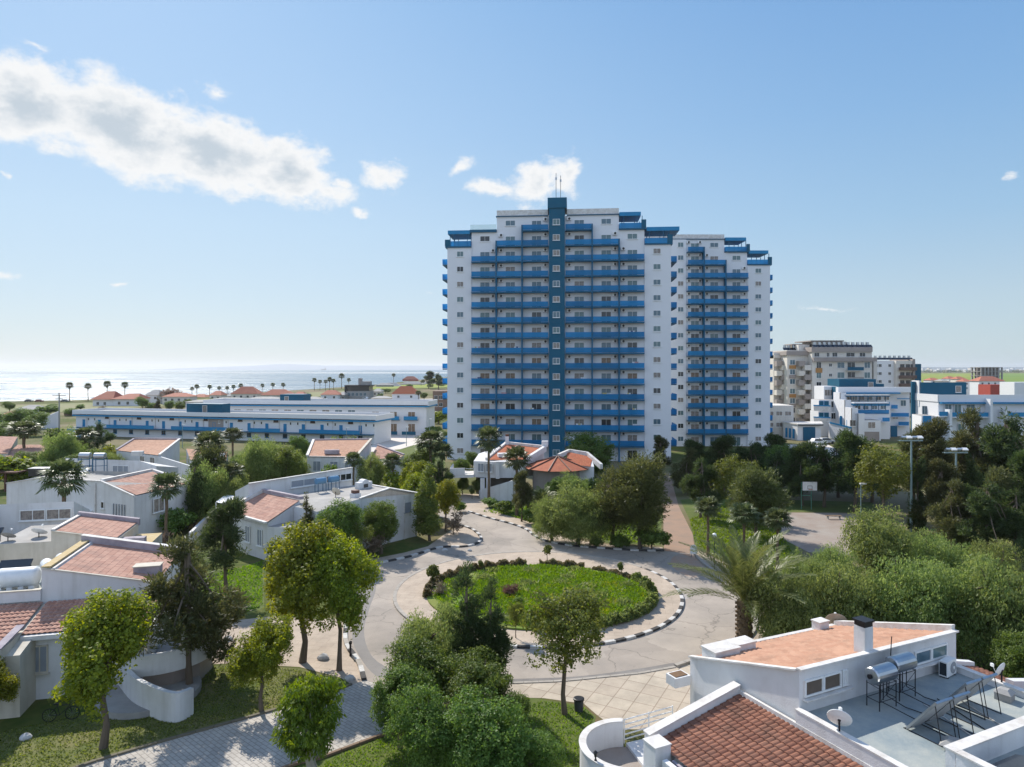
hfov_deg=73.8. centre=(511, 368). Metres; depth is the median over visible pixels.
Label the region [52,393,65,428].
utility pole
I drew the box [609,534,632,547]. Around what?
bush
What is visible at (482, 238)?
window
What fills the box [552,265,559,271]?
window
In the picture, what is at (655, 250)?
window
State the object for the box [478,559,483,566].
topiary tree
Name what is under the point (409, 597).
roundabout pavement
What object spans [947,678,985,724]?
solar panel
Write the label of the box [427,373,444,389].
dark conifer tree
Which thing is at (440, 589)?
dry bush
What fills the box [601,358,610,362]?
balcony door
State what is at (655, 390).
window
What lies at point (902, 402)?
window
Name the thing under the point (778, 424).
window
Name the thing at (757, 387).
window
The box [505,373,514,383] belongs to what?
balcony door
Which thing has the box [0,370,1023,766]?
ground
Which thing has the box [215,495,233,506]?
awning
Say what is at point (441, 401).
building
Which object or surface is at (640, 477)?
olive brown tree
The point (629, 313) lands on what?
balcony door
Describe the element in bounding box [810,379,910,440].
terraced apartment block
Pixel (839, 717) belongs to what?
satellite dish
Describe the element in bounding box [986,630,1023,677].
round tree
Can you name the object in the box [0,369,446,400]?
sea
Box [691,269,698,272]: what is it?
balcony door
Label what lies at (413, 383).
house
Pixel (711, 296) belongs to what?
balcony door
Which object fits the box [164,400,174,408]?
round tree
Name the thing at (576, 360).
balcony door
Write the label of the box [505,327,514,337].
balcony door
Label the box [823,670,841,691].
window
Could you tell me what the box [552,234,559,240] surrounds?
window
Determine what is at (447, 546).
kerb
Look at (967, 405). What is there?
window
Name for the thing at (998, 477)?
casuarina tree
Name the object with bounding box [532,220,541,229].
balcony door
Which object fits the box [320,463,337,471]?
bush
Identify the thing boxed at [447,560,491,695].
conical tree
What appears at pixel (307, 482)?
window
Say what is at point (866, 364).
window
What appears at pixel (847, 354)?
window
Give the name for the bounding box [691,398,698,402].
balcony door
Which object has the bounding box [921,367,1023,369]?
hill ridge
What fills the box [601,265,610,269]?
balcony door
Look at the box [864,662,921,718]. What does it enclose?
water tank
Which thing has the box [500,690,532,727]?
round tree
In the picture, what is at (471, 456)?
round tree
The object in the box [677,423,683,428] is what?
window
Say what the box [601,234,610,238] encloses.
balcony door
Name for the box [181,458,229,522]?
weeping tree
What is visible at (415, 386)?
field
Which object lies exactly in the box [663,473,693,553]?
dirt track
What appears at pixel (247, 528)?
window
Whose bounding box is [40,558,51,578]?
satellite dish
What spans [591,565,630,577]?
hedge
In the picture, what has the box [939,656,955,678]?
air conditioner
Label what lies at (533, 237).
balcony door
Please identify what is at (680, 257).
window
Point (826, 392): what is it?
window
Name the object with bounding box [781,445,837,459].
car park
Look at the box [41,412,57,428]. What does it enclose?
garden wall
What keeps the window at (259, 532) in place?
in the house at (274, 504)
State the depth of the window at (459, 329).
135.39 m
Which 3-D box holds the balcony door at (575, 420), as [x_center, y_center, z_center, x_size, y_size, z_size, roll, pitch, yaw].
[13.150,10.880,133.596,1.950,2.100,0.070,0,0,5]
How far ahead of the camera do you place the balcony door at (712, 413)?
158.56 m
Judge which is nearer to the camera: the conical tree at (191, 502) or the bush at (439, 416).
the conical tree at (191, 502)
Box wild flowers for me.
[493,571,644,614]
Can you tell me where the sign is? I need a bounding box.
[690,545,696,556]
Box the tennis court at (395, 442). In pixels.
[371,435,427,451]
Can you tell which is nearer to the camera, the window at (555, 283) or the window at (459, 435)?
the window at (555, 283)
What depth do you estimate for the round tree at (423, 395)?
392.85 m
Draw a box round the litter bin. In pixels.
[573,696,583,712]
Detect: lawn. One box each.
[0,666,348,766]
[188,521,238,551]
[193,560,263,618]
[317,697,595,766]
[371,440,444,467]
[427,564,647,630]
[488,497,660,544]
[680,498,798,577]
[786,500,880,516]
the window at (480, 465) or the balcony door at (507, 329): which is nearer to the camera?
the window at (480, 465)
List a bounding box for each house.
[0,436,43,475]
[0,501,161,565]
[0,534,219,718]
[6,458,188,533]
[15,405,44,413]
[115,438,190,478]
[145,390,164,403]
[162,393,196,404]
[186,400,202,408]
[186,449,227,464]
[197,394,209,396]
[210,391,227,398]
[233,467,416,560]
[253,397,279,398]
[306,438,371,484]
[320,390,340,398]
[341,392,348,398]
[344,378,373,398]
[371,396,392,398]
[371,444,404,475]
[374,388,383,396]
[376,383,393,386]
[391,386,419,398]
[400,381,424,384]
[402,376,417,380]
[450,434,602,500]
[643,615,1023,766]
[923,378,937,381]
[934,379,948,381]
[941,376,952,381]
[950,376,965,381]
[956,379,969,394]
[969,376,1004,394]
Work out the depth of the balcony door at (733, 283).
158.56 m
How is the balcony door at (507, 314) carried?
in the apartment tower at (560, 298)
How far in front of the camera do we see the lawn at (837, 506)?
89.11 m
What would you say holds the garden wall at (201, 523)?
on the lawn at (205, 539)
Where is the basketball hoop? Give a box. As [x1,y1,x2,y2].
[801,482,816,508]
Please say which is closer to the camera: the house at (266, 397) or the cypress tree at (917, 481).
the cypress tree at (917, 481)
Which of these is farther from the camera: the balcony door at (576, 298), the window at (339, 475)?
the balcony door at (576, 298)
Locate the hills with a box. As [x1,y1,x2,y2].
[149,364,446,369]
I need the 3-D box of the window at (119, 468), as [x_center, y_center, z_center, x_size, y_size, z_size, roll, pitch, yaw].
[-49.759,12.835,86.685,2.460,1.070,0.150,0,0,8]
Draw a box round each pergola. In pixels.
[0,469,27,491]
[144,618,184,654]
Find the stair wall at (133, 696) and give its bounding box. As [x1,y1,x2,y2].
[94,664,201,722]
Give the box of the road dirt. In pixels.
[670,554,702,576]
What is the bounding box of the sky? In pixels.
[0,0,1023,368]
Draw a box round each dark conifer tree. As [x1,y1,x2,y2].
[86,420,116,450]
[191,495,251,592]
[421,370,433,388]
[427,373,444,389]
[428,456,453,493]
[678,455,728,517]
[683,438,707,459]
[703,434,739,489]
[734,440,768,471]
[749,442,767,477]
[761,432,788,472]
[764,447,796,492]
[774,439,816,505]
[788,438,847,506]
[829,440,864,497]
[830,427,892,511]
[835,438,889,502]
[947,478,1023,561]
[954,483,1013,545]
[960,406,1023,487]
[992,486,1023,559]
[999,449,1023,551]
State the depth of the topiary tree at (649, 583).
53.36 m
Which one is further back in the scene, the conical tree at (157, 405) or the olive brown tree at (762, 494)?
the conical tree at (157, 405)
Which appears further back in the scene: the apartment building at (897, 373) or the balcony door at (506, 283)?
the apartment building at (897, 373)
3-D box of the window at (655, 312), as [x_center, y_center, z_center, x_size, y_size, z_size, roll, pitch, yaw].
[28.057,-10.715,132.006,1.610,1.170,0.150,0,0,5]
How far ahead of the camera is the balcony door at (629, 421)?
132.71 m
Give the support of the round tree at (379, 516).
on the ground at (30, 716)
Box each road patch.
[352,573,390,677]
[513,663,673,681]
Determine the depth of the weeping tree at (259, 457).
98.00 m
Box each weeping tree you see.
[35,424,87,466]
[100,449,124,459]
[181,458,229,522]
[210,467,249,507]
[232,445,263,484]
[240,433,286,482]
[268,671,346,766]
[285,450,305,476]
[353,451,386,485]
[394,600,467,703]
[530,494,570,541]
[540,478,615,546]
[558,470,588,497]
[741,563,826,638]
[777,546,830,600]
[783,556,895,621]
[798,542,864,579]
[834,549,962,623]
[836,502,929,581]
[901,526,976,575]
[911,551,1017,671]
[947,551,1023,669]
[960,536,1023,584]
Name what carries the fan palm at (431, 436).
on the ground at (30, 716)
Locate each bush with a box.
[0,454,38,481]
[34,405,57,412]
[42,428,69,443]
[63,408,78,415]
[75,404,84,408]
[93,443,116,453]
[145,402,155,408]
[156,507,197,534]
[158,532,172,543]
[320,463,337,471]
[363,529,388,555]
[382,469,404,488]
[425,426,443,431]
[432,580,447,595]
[435,411,446,423]
[441,511,466,533]
[455,502,466,510]
[481,497,497,506]
[493,500,514,512]
[512,597,523,603]
[519,507,540,523]
[578,477,605,493]
[589,536,603,545]
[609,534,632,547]
[633,529,672,548]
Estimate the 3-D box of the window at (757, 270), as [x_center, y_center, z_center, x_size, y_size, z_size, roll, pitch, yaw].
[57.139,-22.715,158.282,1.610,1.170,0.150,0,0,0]
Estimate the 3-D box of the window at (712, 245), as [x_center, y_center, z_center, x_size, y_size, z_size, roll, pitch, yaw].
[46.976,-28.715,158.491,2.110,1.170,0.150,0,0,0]
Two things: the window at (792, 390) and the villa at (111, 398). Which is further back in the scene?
the villa at (111, 398)
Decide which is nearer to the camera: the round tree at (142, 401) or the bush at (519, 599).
the bush at (519, 599)
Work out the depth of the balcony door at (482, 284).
135.23 m
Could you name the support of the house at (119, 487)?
on the ground at (30, 716)
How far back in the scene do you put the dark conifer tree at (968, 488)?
66.42 m
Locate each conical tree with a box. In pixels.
[153,397,161,408]
[182,452,206,527]
[294,492,315,537]
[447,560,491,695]
[476,576,516,676]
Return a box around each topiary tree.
[426,564,439,579]
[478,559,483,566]
[542,545,552,559]
[617,562,623,570]
[646,578,652,588]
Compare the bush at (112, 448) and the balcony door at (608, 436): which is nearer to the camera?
the bush at (112, 448)
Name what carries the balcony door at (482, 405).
in the apartment tower at (560, 298)
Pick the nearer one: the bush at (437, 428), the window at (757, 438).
the window at (757, 438)
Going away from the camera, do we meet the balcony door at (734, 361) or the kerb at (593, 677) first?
the kerb at (593, 677)
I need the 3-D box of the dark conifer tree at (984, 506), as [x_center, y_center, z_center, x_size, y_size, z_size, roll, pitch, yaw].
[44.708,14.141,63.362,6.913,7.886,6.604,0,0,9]
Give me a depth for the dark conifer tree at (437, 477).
94.90 m
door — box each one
[202,405,206,411]
[283,424,286,431]
[391,424,396,430]
[408,424,414,431]
[480,252,489,255]
[480,267,489,276]
[480,282,489,286]
[480,297,489,301]
[480,312,489,322]
[480,327,489,337]
[480,343,489,347]
[480,358,489,362]
[480,373,489,383]
[480,388,489,393]
[480,403,489,408]
[480,418,489,423]
[505,236,514,245]
[505,251,514,255]
[505,266,514,270]
[505,282,514,291]
[505,297,514,301]
[505,312,514,316]
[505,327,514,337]
[505,343,514,347]
[505,358,514,362]
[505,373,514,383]
[505,388,514,393]
[505,403,514,408]
[505,418,514,423]
[509,434,514,439]
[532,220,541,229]
[532,236,541,239]
[532,251,541,260]
[532,266,541,270]
[532,281,541,285]
[532,297,541,306]
[532,312,541,316]
[532,327,541,337]
[532,342,541,347]
[532,358,541,362]
[532,373,541,383]
[532,388,541,393]
[532,403,541,408]
[532,419,541,424]
[532,434,541,439]
[574,220,583,223]
[574,235,583,244]
[574,250,583,254]
[574,266,583,275]
[574,281,583,285]
[574,296,583,300]
[574,312,583,316]
[574,327,583,331]
[574,342,583,347]
[574,358,583,362]
[574,373,583,383]
[574,388,583,393]
[574,404,583,408]
[574,419,583,424]
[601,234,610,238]
[601,250,610,259]
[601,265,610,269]
[601,281,610,290]
[601,296,610,300]
[601,311,610,321]
[601,327,610,331]
[601,342,610,352]
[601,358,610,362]
[601,373,610,378]
[601,388,610,393]
[601,404,610,409]
[601,419,610,424]
[601,434,610,440]
[627,249,636,253]
[627,265,636,269]
[627,280,636,284]
[627,296,636,300]
[627,311,636,321]
[627,327,636,331]
[627,342,636,352]
[627,358,636,362]
[627,373,636,378]
[627,388,636,393]
[627,404,636,409]
[627,419,636,424]
[627,435,636,440]
[627,450,636,459]
[691,243,698,246]
[691,256,698,259]
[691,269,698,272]
[691,282,698,285]
[691,295,698,298]
[691,308,698,311]
[691,321,698,324]
[691,334,698,337]
[691,346,698,350]
[691,359,698,363]
[691,372,698,376]
[691,385,698,389]
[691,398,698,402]
[691,411,698,415]
[691,424,698,428]
[710,256,717,259]
[710,269,717,272]
[710,282,717,285]
[710,295,717,298]
[710,308,717,311]
[710,321,717,324]
[710,334,717,337]
[710,346,717,350]
[710,359,717,363]
[710,372,717,376]
[710,385,717,389]
[710,398,717,402]
[710,411,717,415]
[710,424,717,428]
[710,437,717,445]
[732,269,740,272]
[732,282,740,285]
[732,295,740,298]
[732,308,740,311]
[732,321,740,324]
[732,334,740,337]
[732,346,740,350]
[732,359,740,363]
[732,372,740,376]
[732,385,740,389]
[732,398,740,402]
[732,411,740,415]
[732,424,740,428]
[733,437,740,445]
[803,427,814,440]
[868,382,873,386]
[955,386,960,392]
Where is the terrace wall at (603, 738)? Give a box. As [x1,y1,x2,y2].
[579,718,642,766]
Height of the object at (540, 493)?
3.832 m
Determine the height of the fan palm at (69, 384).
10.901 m
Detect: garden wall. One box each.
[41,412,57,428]
[189,518,209,541]
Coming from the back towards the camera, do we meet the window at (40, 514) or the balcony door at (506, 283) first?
the balcony door at (506, 283)
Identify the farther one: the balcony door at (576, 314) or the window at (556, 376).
the balcony door at (576, 314)
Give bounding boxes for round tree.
[0,407,36,431]
[0,421,15,436]
[1,401,15,410]
[12,451,42,462]
[21,411,50,435]
[24,460,49,478]
[61,453,90,459]
[75,441,89,452]
[87,448,101,458]
[134,396,148,407]
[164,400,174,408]
[174,401,184,408]
[230,454,241,461]
[288,435,309,457]
[307,520,337,534]
[315,497,364,541]
[362,499,401,553]
[368,660,436,748]
[381,458,391,478]
[382,632,460,718]
[382,682,461,766]
[398,447,433,478]
[420,393,427,397]
[437,682,538,766]
[441,606,459,624]
[441,645,515,729]
[451,457,471,478]
[456,478,468,493]
[465,451,477,467]
[471,477,485,491]
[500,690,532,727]
[509,726,568,766]
[544,477,562,497]
[563,431,617,477]
[701,457,722,487]
[763,443,810,487]
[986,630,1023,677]
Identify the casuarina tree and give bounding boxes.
[131,530,252,684]
[511,469,536,521]
[654,435,672,479]
[669,447,702,493]
[897,430,926,497]
[905,416,970,515]
[908,458,963,532]
[922,478,976,548]
[948,406,1002,487]
[976,464,1023,550]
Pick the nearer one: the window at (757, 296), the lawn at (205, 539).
the lawn at (205, 539)
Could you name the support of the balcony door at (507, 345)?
in the apartment tower at (560, 298)
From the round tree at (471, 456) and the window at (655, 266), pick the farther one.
the window at (655, 266)
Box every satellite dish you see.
[1,528,15,540]
[31,524,47,536]
[332,488,340,496]
[825,612,846,623]
[827,707,851,731]
[990,663,1004,681]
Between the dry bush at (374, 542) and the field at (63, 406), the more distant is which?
the field at (63, 406)
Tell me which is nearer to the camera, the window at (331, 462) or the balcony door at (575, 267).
the window at (331, 462)
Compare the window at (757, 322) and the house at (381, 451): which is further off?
the window at (757, 322)
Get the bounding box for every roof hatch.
[27,467,50,475]
[355,479,371,488]
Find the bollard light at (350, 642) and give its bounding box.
[349,641,351,655]
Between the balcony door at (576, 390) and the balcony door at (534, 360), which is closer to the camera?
the balcony door at (576, 390)
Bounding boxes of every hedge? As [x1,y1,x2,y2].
[422,557,526,596]
[532,572,658,631]
[539,557,584,567]
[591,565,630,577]
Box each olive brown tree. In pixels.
[190,437,231,474]
[588,464,630,541]
[600,447,672,548]
[724,458,794,537]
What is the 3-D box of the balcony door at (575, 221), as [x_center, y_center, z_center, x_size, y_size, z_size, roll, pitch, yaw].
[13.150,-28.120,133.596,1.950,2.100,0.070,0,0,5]
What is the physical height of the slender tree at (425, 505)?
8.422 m
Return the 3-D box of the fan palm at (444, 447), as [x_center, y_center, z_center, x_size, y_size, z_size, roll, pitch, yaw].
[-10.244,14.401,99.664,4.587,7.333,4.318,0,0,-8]
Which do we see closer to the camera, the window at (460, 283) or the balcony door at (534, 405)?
the balcony door at (534, 405)
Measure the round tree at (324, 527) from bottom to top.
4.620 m
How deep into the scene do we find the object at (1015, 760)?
23.04 m
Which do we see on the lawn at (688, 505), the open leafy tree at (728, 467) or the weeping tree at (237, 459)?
the open leafy tree at (728, 467)
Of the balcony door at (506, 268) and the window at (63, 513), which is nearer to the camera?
the window at (63, 513)
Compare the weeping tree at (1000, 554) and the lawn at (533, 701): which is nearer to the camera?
the lawn at (533, 701)
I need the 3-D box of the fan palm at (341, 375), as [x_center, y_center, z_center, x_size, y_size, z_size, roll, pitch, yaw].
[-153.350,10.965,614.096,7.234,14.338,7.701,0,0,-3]
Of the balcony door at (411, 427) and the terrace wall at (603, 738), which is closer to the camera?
the terrace wall at (603, 738)
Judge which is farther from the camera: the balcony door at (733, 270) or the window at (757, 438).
the balcony door at (733, 270)
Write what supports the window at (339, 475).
in the house at (274, 504)
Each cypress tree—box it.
[905,447,928,533]
[964,444,981,496]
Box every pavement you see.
[213,617,363,683]
[372,527,479,561]
[396,552,679,644]
[458,494,662,548]
[697,550,765,639]
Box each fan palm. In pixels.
[4,420,44,447]
[33,458,90,501]
[65,427,97,450]
[66,382,73,399]
[84,383,92,400]
[103,381,110,390]
[121,382,128,394]
[146,471,185,541]
[191,429,228,454]
[214,461,244,482]
[222,427,246,458]
[338,373,344,388]
[344,451,364,484]
[382,452,401,473]
[412,430,447,462]
[414,390,421,398]
[429,443,454,476]
[473,424,505,497]
[502,444,533,515]
[693,495,723,554]
[727,502,762,545]
[760,506,794,569]
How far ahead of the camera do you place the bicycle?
34.86 m
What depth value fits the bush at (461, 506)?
85.45 m
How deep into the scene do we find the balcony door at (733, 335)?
158.56 m
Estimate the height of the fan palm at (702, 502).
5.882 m
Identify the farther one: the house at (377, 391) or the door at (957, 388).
the house at (377, 391)
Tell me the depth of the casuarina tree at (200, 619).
37.99 m
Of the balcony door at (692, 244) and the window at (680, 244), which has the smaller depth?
the window at (680, 244)
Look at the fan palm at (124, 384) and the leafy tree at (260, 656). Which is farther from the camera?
the fan palm at (124, 384)
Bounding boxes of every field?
[0,391,343,413]
[373,384,446,388]
[921,373,974,381]
[1000,373,1023,381]
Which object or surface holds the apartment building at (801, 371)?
on the ground at (30, 716)
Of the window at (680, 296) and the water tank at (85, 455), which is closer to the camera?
the water tank at (85, 455)
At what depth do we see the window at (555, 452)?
132.48 m
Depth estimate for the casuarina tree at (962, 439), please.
85.21 m
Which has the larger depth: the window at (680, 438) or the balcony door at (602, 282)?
the window at (680, 438)
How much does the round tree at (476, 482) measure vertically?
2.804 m
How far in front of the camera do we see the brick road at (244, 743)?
32.76 m
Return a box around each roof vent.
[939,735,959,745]
[993,686,1015,703]
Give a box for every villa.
[90,391,150,405]
[231,386,262,397]
[261,389,294,396]
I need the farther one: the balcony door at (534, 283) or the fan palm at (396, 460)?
the balcony door at (534, 283)
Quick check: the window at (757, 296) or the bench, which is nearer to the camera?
the bench
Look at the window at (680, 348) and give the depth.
158.25 m
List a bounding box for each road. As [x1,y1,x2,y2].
[84,681,450,766]
[347,505,753,683]
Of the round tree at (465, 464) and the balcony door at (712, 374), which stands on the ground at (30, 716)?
the round tree at (465, 464)
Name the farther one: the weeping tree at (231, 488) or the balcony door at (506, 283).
the balcony door at (506, 283)
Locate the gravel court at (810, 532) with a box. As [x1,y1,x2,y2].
[780,513,867,555]
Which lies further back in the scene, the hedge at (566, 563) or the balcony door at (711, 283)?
the balcony door at (711, 283)
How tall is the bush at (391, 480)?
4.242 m
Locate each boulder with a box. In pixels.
[19,733,32,740]
[317,653,328,660]
[344,674,354,680]
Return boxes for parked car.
[810,438,827,443]
[820,437,834,443]
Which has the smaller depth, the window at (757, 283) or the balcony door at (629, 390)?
the balcony door at (629, 390)
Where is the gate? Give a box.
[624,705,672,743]
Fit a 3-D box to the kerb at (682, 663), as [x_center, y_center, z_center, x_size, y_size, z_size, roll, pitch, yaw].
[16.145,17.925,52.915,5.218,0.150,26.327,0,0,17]
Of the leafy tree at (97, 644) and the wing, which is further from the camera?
the wing
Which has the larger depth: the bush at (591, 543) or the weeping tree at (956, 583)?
the bush at (591, 543)
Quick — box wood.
[921,370,1023,372]
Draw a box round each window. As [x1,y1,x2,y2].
[18,509,45,521]
[34,645,49,675]
[44,508,71,520]
[100,501,104,509]
[112,465,128,471]
[150,457,154,462]
[153,497,164,513]
[244,525,250,543]
[255,528,262,547]
[290,477,317,488]
[312,461,320,471]
[326,474,340,483]
[330,461,337,468]
[340,473,352,481]
[344,461,352,472]
[404,502,411,513]
[456,297,463,302]
[456,312,463,317]
[456,327,463,332]
[456,418,463,423]
[456,433,463,438]
[456,448,463,453]
[457,251,463,256]
[457,266,463,271]
[457,281,463,286]
[457,342,463,347]
[457,357,463,362]
[457,372,463,377]
[457,387,463,392]
[457,402,463,407]
[478,463,483,471]
[480,236,489,241]
[486,463,492,472]
[505,220,514,225]
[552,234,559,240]
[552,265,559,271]
[552,296,559,302]
[552,343,559,348]
[552,373,559,379]
[552,404,559,410]
[552,435,559,441]
[553,219,559,224]
[553,250,559,255]
[553,281,559,286]
[553,312,559,317]
[553,327,559,332]
[553,358,559,363]
[553,389,559,394]
[553,420,559,425]
[553,450,559,455]
[601,218,610,224]
[627,233,636,239]
[653,248,660,253]
[653,264,660,269]
[653,279,660,284]
[653,295,660,300]
[653,310,660,315]
[653,326,660,331]
[653,341,660,346]
[653,357,660,362]
[653,372,660,377]
[653,388,660,393]
[653,403,660,408]
[653,419,660,424]
[677,242,683,247]
[677,397,683,402]
[677,410,683,415]
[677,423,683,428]
[677,436,683,441]
[678,255,683,259]
[678,268,683,272]
[678,281,683,285]
[678,294,683,298]
[678,307,683,311]
[678,320,683,324]
[678,333,683,337]
[678,346,683,350]
[678,359,683,363]
[678,372,683,376]
[678,385,683,389]
[710,243,718,247]
[732,255,740,260]
[755,268,760,272]
[755,281,760,285]
[755,294,760,298]
[755,307,760,311]
[755,320,760,324]
[755,333,760,337]
[755,346,760,350]
[755,359,760,363]
[755,372,761,376]
[755,385,761,389]
[755,398,761,402]
[755,410,761,415]
[755,423,761,428]
[755,436,760,440]
[776,411,782,415]
[776,422,782,426]
[785,411,790,415]
[790,369,794,374]
[790,388,794,393]
[790,398,794,403]
[804,676,823,697]
[816,362,820,367]
[816,373,821,378]
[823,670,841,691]
[824,390,829,395]
[837,362,844,367]
[837,372,844,377]
[842,669,848,686]
[846,353,854,356]
[847,362,854,369]
[847,372,854,378]
[849,420,855,426]
[864,362,869,367]
[864,372,869,377]
[867,422,875,428]
[900,400,905,405]
[914,647,931,664]
[922,406,926,414]
[931,643,947,660]
[945,404,951,408]
[954,404,960,411]
[966,404,974,410]
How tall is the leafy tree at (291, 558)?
8.979 m
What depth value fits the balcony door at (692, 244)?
158.52 m
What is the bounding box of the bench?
[825,515,840,518]
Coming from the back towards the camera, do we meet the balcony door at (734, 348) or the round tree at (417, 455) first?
the balcony door at (734, 348)
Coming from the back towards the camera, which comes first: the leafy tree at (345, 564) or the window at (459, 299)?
the window at (459, 299)
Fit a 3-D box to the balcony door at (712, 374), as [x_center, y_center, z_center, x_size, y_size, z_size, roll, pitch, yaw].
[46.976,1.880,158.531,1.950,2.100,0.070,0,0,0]
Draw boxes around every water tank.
[0,566,40,590]
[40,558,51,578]
[78,453,92,471]
[92,453,107,471]
[314,477,326,492]
[328,475,339,490]
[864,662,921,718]
[885,652,936,705]
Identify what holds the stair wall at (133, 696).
on the lawn at (209, 689)
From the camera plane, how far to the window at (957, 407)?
144.69 m
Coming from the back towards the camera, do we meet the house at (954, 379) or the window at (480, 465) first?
the house at (954, 379)
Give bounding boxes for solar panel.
[0,558,32,568]
[903,696,955,746]
[925,691,973,737]
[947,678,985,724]
[956,673,1001,718]
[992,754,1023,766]
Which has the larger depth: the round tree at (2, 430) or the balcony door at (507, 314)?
the round tree at (2, 430)
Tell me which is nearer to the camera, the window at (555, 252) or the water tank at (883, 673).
the water tank at (883, 673)
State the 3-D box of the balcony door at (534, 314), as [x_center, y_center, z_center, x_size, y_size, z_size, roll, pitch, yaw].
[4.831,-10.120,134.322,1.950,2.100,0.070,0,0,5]
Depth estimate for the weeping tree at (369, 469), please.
96.23 m
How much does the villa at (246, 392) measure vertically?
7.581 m
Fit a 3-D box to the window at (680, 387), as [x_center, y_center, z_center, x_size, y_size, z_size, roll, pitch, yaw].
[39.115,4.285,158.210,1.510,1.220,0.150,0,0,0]
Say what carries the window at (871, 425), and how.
in the terraced apartment block at (869, 409)
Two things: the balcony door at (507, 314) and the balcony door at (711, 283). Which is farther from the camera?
the balcony door at (711, 283)
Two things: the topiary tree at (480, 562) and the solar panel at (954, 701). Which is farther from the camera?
the topiary tree at (480, 562)
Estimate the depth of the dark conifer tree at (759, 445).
106.78 m
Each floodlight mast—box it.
[898,436,923,532]
[942,448,968,469]
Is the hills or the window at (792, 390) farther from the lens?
the hills
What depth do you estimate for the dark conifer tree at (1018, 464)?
66.77 m
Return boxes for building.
[433,390,446,410]
[770,340,876,420]
[877,359,920,415]
[970,367,1002,379]
[978,384,999,394]
[1000,382,1023,394]
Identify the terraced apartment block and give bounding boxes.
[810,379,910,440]
[911,380,1023,442]
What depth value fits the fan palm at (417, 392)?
348.19 m
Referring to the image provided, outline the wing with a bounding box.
[770,404,793,436]
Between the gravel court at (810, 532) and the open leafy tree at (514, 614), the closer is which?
the open leafy tree at (514, 614)
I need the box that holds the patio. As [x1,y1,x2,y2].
[503,664,689,728]
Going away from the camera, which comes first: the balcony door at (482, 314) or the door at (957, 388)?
the balcony door at (482, 314)
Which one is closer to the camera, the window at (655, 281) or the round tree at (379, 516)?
the round tree at (379, 516)
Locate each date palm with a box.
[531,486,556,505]
[658,525,836,637]
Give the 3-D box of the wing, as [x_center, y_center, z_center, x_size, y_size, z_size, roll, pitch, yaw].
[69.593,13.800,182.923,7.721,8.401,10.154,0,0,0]
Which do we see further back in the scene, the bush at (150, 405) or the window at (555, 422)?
the bush at (150, 405)
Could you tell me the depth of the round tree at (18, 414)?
192.38 m
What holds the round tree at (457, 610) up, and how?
on the roundabout pavement at (409, 597)
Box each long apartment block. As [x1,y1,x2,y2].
[72,403,394,443]
[203,394,437,434]
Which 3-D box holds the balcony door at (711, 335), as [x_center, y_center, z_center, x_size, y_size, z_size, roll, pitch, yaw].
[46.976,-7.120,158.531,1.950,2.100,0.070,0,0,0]
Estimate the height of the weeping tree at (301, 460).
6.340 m
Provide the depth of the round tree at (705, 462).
102.49 m
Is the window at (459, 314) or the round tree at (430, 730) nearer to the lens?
the round tree at (430, 730)
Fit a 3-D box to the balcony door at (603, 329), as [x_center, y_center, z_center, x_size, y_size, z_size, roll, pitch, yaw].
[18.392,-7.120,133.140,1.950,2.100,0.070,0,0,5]
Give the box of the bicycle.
[42,703,79,721]
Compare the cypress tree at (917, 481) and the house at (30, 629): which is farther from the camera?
the cypress tree at (917, 481)
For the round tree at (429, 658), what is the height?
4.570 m
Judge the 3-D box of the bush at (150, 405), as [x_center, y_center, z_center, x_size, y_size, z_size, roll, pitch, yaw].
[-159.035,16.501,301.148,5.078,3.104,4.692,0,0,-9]
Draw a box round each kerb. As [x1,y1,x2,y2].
[73,683,351,766]
[282,725,414,766]
[343,625,365,680]
[376,524,482,564]
[393,551,641,621]
[468,511,663,551]
[506,666,675,683]
[510,568,683,648]
[674,554,757,667]
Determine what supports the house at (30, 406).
on the ground at (30, 716)
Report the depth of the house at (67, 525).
54.06 m
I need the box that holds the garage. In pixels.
[781,421,822,440]
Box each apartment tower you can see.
[442,175,678,461]
[644,234,772,445]
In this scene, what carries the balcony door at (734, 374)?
in the apartment tower at (722, 328)
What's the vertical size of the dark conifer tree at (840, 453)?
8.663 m
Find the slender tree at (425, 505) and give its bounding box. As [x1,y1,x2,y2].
[410,462,442,540]
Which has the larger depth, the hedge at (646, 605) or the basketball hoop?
the basketball hoop
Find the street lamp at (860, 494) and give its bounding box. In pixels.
[859,483,866,511]
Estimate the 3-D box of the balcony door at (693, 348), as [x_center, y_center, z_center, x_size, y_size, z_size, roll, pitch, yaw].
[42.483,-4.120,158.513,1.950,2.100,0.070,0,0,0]
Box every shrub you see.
[158,386,181,398]
[501,583,518,594]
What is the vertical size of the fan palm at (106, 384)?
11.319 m
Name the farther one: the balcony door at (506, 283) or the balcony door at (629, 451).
the balcony door at (506, 283)
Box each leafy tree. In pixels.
[0,655,20,702]
[47,586,160,749]
[223,612,294,711]
[263,518,344,663]
[271,443,302,476]
[291,461,312,475]
[300,529,382,671]
[344,522,373,544]
[399,460,427,487]
[400,472,427,493]
[430,478,461,530]
[506,602,525,637]
[515,581,615,715]
[707,453,759,515]
[853,441,916,516]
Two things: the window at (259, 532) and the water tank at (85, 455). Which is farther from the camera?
the water tank at (85, 455)
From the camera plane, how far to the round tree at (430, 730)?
28.74 m

